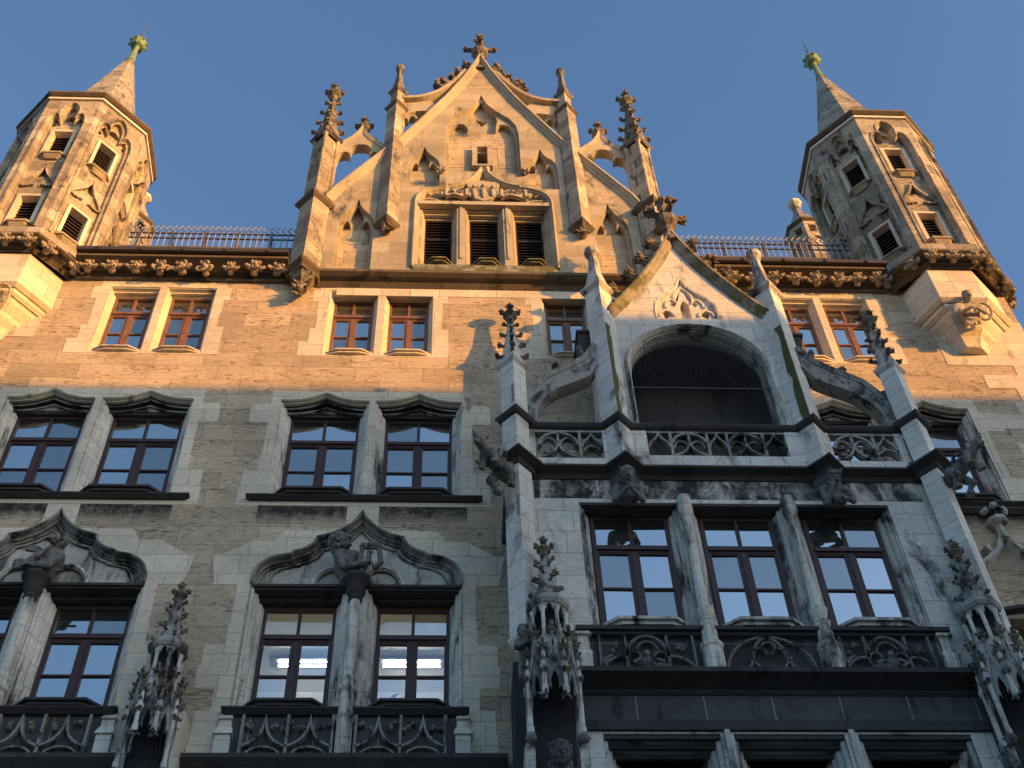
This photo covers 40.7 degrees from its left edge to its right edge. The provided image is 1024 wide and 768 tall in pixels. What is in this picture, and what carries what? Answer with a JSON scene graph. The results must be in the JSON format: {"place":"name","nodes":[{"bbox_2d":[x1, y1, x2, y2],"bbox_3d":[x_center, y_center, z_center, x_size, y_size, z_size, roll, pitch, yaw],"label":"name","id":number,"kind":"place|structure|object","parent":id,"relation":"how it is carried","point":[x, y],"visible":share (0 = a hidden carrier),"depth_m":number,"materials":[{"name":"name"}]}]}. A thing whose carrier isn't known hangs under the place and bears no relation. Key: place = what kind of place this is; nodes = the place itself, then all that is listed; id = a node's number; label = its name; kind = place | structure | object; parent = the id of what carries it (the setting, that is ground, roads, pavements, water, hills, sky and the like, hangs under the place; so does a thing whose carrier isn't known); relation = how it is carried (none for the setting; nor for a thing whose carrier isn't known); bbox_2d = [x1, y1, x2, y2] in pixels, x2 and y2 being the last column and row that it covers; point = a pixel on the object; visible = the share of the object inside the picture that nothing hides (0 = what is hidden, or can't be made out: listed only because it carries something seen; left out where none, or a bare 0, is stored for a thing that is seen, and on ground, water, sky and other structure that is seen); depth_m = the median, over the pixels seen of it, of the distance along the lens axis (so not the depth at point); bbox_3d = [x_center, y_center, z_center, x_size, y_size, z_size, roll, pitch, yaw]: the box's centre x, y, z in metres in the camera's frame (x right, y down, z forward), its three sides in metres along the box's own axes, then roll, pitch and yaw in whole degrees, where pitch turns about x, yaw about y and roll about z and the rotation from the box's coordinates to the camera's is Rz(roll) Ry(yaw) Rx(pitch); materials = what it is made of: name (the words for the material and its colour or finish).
{"place":"outdoors","nodes":[
{"label":"outdoors","id":0,"kind":"place"},
{"bbox_2d":[0,0,1023,329],"label":"sky","id":1,"kind":"structure","parent":0,"point":[230,94],"materials":[{"name":"blue"}]},
{"label":"ground","id":2,"kind":"structure","parent":0,"visible":0},
{"bbox_2d":[0,245,1023,767],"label":"town hall","id":3,"kind":"structure","parent":2,"relation":"on","point":[232,437],"depth_m":26.86,"materials":[{"name":"stone"}]},
{"bbox_2d":[0,605,16,651],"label":"window","id":4,"kind":"structure","parent":3,"relation":"in","point":[6,612],"depth_m":23.93,"materials":[{"name":"brown wood"}]},
{"bbox_2d":[8,530,69,578],"bbox_3d":[-8.249,3.017,24.236,0.774,1.001,0.704,36,-62,-25],"label":"statue","id":5,"kind":"object","parent":3,"relation":"on","point":[50,558],"visible":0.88,"depth_m":24.12,"materials":[{"name":"stone"}]},
{"bbox_2d":[0,416,85,490],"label":"window","id":6,"kind":"structure","parent":3,"relation":"in","point":[38,452],"depth_m":27.45,"materials":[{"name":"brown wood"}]},
{"bbox_2d":[14,606,132,704],"bbox_3d":[-7.256,4.489,22.996,1.430,2.680,0.710,1,-53,-3],"label":"window","id":7,"kind":"structure","parent":3,"relation":"in","point":[80,658],"depth_m":23.33,"materials":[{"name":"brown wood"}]},
{"bbox_2d":[0,24,156,339],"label":"octagonal tower","id":8,"kind":"structure","parent":3,"relation":"on","point":[77,168],"depth_m":34.50,"materials":[{"name":"stone"}]},
{"bbox_2d":[0,283,11,301],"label":"statue","id":9,"kind":"object","parent":8,"relation":"on","point":[9,293],"visible":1,"depth_m":30.04,"materials":[{"name":"stone"}]},
{"bbox_2d":[1,193,45,225],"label":"louvre window","id":10,"kind":"structure","parent":8,"relation":"in","point":[25,208],"depth_m":32.86,"materials":[{"name":"stone"}]},
{"bbox_2d":[37,130,77,160],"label":"louvre window","id":11,"kind":"structure","parent":8,"relation":"in","point":[58,143],"depth_m":35.53,"materials":[{"name":"stone"}]},
{"bbox_2d":[54,203,91,250],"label":"louvre window","id":12,"kind":"structure","parent":8,"relation":"in","point":[72,229],"depth_m":33.18,"materials":[{"name":"stone"}]},
{"bbox_2d":[85,138,119,182],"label":"louvre window","id":13,"kind":"structure","parent":8,"relation":"in","point":[102,161],"depth_m":35.86,"materials":[{"name":"stone"}]},
{"bbox_2d":[119,181,133,221],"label":"louvre window","id":14,"kind":"structure","parent":8,"relation":"in","point":[128,198],"depth_m":36.56,"materials":[{"name":"stone"}]},
{"bbox_2d":[91,298,155,351],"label":"window","id":15,"kind":"structure","parent":3,"relation":"in","point":[125,329],"depth_m":30.85,"materials":[{"name":"red wood"}]},
{"bbox_2d":[80,418,183,491],"bbox_3d":[-7.420,1.355,27.143,1.600,2.860,0.670,1,-53,-3],"label":"window","id":16,"kind":"structure","parent":3,"relation":"in","point":[138,454],"depth_m":27.51,"materials":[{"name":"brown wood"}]},
{"bbox_2d":[127,192,154,245],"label":"stair turret","id":17,"kind":"object","parent":3,"relation":"on","point":[143,219],"visible":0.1,"depth_m":41.44,"materials":[{"name":"brown stone"}]},
{"bbox_2d":[111,581,191,767],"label":"niche canopy","id":18,"kind":"object","parent":3,"relation":"attached to","point":[155,717],"visible":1,"depth_m":21.18,"materials":[{"name":"grey stone"}]},
{"bbox_2d":[151,299,211,352],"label":"window","id":19,"kind":"structure","parent":3,"relation":"in","point":[186,320],"depth_m":30.92,"materials":[{"name":"red wood"}]},
{"bbox_2d":[125,225,295,247],"bbox_3d":[-7.412,-3.365,34.095,4.157,1.219,0.537,1,-53,-3],"label":"roof railing","id":20,"kind":"object","parent":3,"relation":"on","point":[205,239],"visible":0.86,"depth_m":34.05,"materials":[{"name":"grey metal"}]},
{"bbox_2d":[243,607,337,705],"bbox_3d":[-3.680,4.538,23.162,1.390,2.680,0.710,1,-53,-3],"label":"window","id":21,"kind":"structure","parent":3,"relation":"in","point":[310,656],"depth_m":23.39,"materials":[{"name":"brown wood"}]},
{"bbox_2d":[274,420,359,493],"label":"window","id":22,"kind":"structure","parent":3,"relation":"in","point":[320,458],"depth_m":27.68,"materials":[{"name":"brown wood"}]},
{"bbox_2d":[325,302,373,354],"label":"window","id":23,"kind":"structure","parent":3,"relation":"in","point":[351,330],"depth_m":31.08,"materials":[{"name":"red wood"}]},
{"bbox_2d":[260,614,443,702],"bbox_3d":[-2.766,5.970,24.506,4.700,3.600,2.700,1,-53,-3],"label":"lit room","id":24,"kind":"object","parent":3,"relation":"attached to","point":[316,624],"depth_m":25.86,"materials":[{"name":"paint"}]},
{"bbox_2d":[269,655,288,666],"bbox_3d":[-3.926,5.240,25.992,1.260,0.120,0.240,1,-53,-3],"label":"ceiling lamp","id":25,"kind":"object","parent":24,"relation":"attached to","point":[279,660],"visible":0.35,"depth_m":25.93,"materials":[{"name":"grey metal"}]},
{"bbox_2d":[379,656,443,667],"bbox_3d":[-1.928,5.267,26.084,1.340,0.120,0.240,1,-53,-3],"label":"ceiling lamp","id":26,"kind":"object","parent":24,"relation":"attached to","point":[422,661],"visible":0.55,"depth_m":26.05,"materials":[{"name":"grey metal"}]},
{"bbox_2d":[327,531,383,586],"bbox_3d":[-2.794,3.126,24.577,1.043,1.096,0.601,1,-53,-3],"label":"statue","id":27,"kind":"object","parent":3,"relation":"on","point":[345,556],"visible":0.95,"depth_m":24.42,"materials":[{"name":"stone"}]},
{"bbox_2d":[384,302,430,355],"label":"window","id":28,"kind":"structure","parent":3,"relation":"in","point":[408,322],"depth_m":31.14,"materials":[{"name":"red wood"}]},
{"bbox_2d":[368,608,450,705],"bbox_3d":[-1.693,4.565,23.253,1.390,2.680,0.710,1,-53,-3],"label":"window","id":29,"kind":"structure","parent":3,"relation":"in","point":[430,626],"depth_m":23.45,"materials":[{"name":"brown wood"}]},
{"bbox_2d":[378,421,453,494],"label":"window","id":30,"kind":"structure","parent":3,"relation":"in","point":[417,458],"depth_m":27.77,"materials":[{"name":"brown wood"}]},
{"bbox_2d":[289,33,662,296],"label":"gable","id":31,"kind":"structure","parent":3,"relation":"on","point":[480,164],"depth_m":35.70,"materials":[{"name":"stone"}]},
{"bbox_2d":[420,209,454,263],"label":"louvre window","id":32,"kind":"structure","parent":31,"relation":"in","point":[438,226],"depth_m":34.35,"materials":[{"name":"brown wood"}]},
{"bbox_2d":[466,210,502,264],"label":"louvre window","id":33,"kind":"structure","parent":31,"relation":"in","point":[483,228],"depth_m":34.41,"materials":[{"name":"brown wood"}]},
{"bbox_2d":[412,264,557,271],"bbox_3d":[-0.634,-2.503,32.665,3.440,0.450,0.460,1,-53,-3],"label":"window base","id":34,"kind":"structure","parent":31,"relation":"in","point":[459,267],"depth_m":32.60,"materials":[{"name":"stone"}]},
{"bbox_2d":[512,211,549,265],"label":"louvre window","id":35,"kind":"structure","parent":31,"relation":"in","point":[529,228],"depth_m":34.47,"materials":[{"name":"brown wood"}]},
{"bbox_2d":[544,305,585,357],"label":"window","id":36,"kind":"structure","parent":3,"relation":"in","point":[562,321],"depth_m":31.47,"materials":[{"name":"red wood"}]},
{"bbox_2d":[494,195,1010,767],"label":"bay","id":37,"kind":"object","parent":3,"relation":"attached to","point":[736,593],"visible":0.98,"depth_m":23.44,"materials":[{"name":"stone"}]},
{"bbox_2d":[472,429,515,495],"bbox_3d":[-0.328,1.364,23.650,0.569,0.827,1.113,-27,-57,17],"label":"gargoyle","id":38,"kind":"object","parent":37,"relation":"attached to","point":[496,463],"visible":1,"depth_m":23.62,"materials":[{"name":"stone"}]},
{"bbox_2d":[520,535,591,767],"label":"niche canopy","id":39,"kind":"object","parent":37,"relation":"attached to","point":[553,680],"visible":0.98,"depth_m":19.96,"materials":[{"name":"grey stone"}]},
{"bbox_2d":[514,623,531,680],"bbox_3d":[0.238,4.029,20.543,0.433,1.142,0.439,1,-53,-3],"label":"statue","id":40,"kind":"object","parent":39,"relation":"attached to","point":[523,634],"visible":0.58,"depth_m":20.53,"materials":[{"name":"stone"}]},
{"bbox_2d":[547,738,578,767],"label":"statue","id":41,"kind":"object","parent":39,"relation":"in","point":[556,755],"visible":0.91,"depth_m":18.83,"materials":[{"name":"stone"}]},
{"bbox_2d":[612,465,645,506],"bbox_3d":[1.988,1.788,23.833,0.527,0.617,0.559,-37,-60,23],"label":"statue","id":42,"kind":"object","parent":37,"relation":"on","point":[627,491],"visible":1,"depth_m":23.72,"materials":[{"name":"stone"}]},
{"bbox_2d":[589,516,689,624],"bbox_3d":[2.061,3.061,22.742,1.500,2.930,0.640,1,-53,-3],"label":"window","id":43,"kind":"structure","parent":37,"relation":"in","point":[636,578],"depth_m":22.97,"materials":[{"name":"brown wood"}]},
{"bbox_2d":[697,517,805,625],"bbox_3d":[3.919,3.086,22.828,1.420,2.930,0.640,1,-53,-3],"label":"window","id":44,"kind":"structure","parent":37,"relation":"in","point":[749,585],"depth_m":23.05,"materials":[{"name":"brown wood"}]},
{"bbox_2d":[819,468,856,508],"bbox_3d":[5.599,1.817,23.977,0.541,0.689,0.626,-25,-56,16],"label":"statue","id":45,"kind":"object","parent":37,"relation":"on","point":[834,495],"visible":1,"depth_m":23.89,"materials":[{"name":"stone"}]},
{"bbox_2d":[801,518,920,626],"bbox_3d":[5.757,3.112,22.913,1.460,2.930,0.640,1,-53,-3],"label":"window","id":46,"kind":"structure","parent":37,"relation":"in","point":[859,586],"depth_m":23.13,"materials":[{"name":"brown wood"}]},
{"bbox_2d":[943,432,986,497],"bbox_3d":[7.913,1.464,24.087,0.661,0.900,0.896,1,-53,-3],"label":"gargoyle","id":47,"kind":"object","parent":37,"relation":"attached to","point":[955,477],"visible":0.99,"depth_m":24.05,"materials":[{"name":"stone"}]},
{"bbox_2d":[943,538,1023,767],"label":"niche canopy","id":48,"kind":"object","parent":37,"relation":"attached to","point":[994,648],"visible":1,"depth_m":20.47,"materials":[{"name":"grey stone"}]},
{"bbox_2d":[1009,630,1023,648],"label":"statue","id":49,"kind":"object","parent":37,"relation":"attached to","point":[1020,639],"visible":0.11,"depth_m":21.08,"materials":[{"name":"stone"}]},
{"bbox_2d":[677,235,851,257],"bbox_3d":[6.522,-3.174,34.739,5.157,1.219,0.537,1,-53,-3],"label":"roof railing","id":50,"kind":"object","parent":3,"relation":"on","point":[765,248],"visible":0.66,"depth_m":34.71,"materials":[{"name":"grey metal"}]},
{"bbox_2d":[784,198,829,257],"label":"stair turret","id":51,"kind":"object","parent":3,"relation":"on","point":[802,225],"visible":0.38,"depth_m":42.55,"materials":[{"name":"brown stone"}]},
{"bbox_2d":[784,309,833,361],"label":"window","id":52,"kind":"structure","parent":3,"relation":"in","point":[799,320],"depth_m":31.74,"materials":[{"name":"red wood"}]},
{"bbox_2d":[824,310,874,361],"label":"window","id":53,"kind":"structure","parent":3,"relation":"in","point":[849,335],"depth_m":31.65,"materials":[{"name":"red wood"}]},
{"bbox_2d":[830,441,873,460],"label":"window","id":54,"kind":"structure","parent":3,"relation":"in","point":[840,449],"depth_m":28.43,"materials":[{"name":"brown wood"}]},
{"bbox_2d":[798,41,1023,495],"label":"octagonal tower","id":55,"kind":"structure","parent":3,"relation":"on","point":[874,184],"depth_m":34.43,"materials":[{"name":"stone"}]},
{"bbox_2d":[822,193,838,235],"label":"louvre window","id":56,"kind":"structure","parent":55,"relation":"in","point":[828,211],"depth_m":37.49,"materials":[{"name":"stone"}]},
{"bbox_2d":[838,155,872,196],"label":"louvre window","id":57,"kind":"structure","parent":55,"relation":"in","point":[854,175],"depth_m":36.78,"materials":[{"name":"stone"}]},
{"bbox_2d":[867,218,905,263],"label":"louvre window","id":58,"kind":"structure","parent":55,"relation":"in","point":[885,240],"depth_m":34.11,"materials":[{"name":"stone"}]},
{"bbox_2d":[879,148,917,177],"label":"louvre window","id":59,"kind":"structure","parent":55,"relation":"in","point":[898,162],"depth_m":36.56,"materials":[{"name":"stone"}]},
{"bbox_2d":[912,211,955,242],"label":"louvre window","id":60,"kind":"structure","parent":55,"relation":"in","point":[931,223],"depth_m":33.87,"materials":[{"name":"stone"}]},
{"bbox_2d":[952,289,992,325],"bbox_3d":[10.307,-1.659,30.936,0.882,0.964,0.526,26,-58,-20],"label":"statue","id":61,"kind":"object","parent":55,"relation":"on","point":[967,311],"visible":1,"depth_m":30.80,"materials":[{"name":"stone"}]},
{"bbox_2d":[901,428,1002,499],"bbox_3d":[8.761,1.577,27.890,1.560,2.860,0.670,1,-53,-3],"label":"window","id":62,"kind":"structure","parent":3,"relation":"in","point":[949,441],"depth_m":28.57,"materials":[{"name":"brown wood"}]}
]}

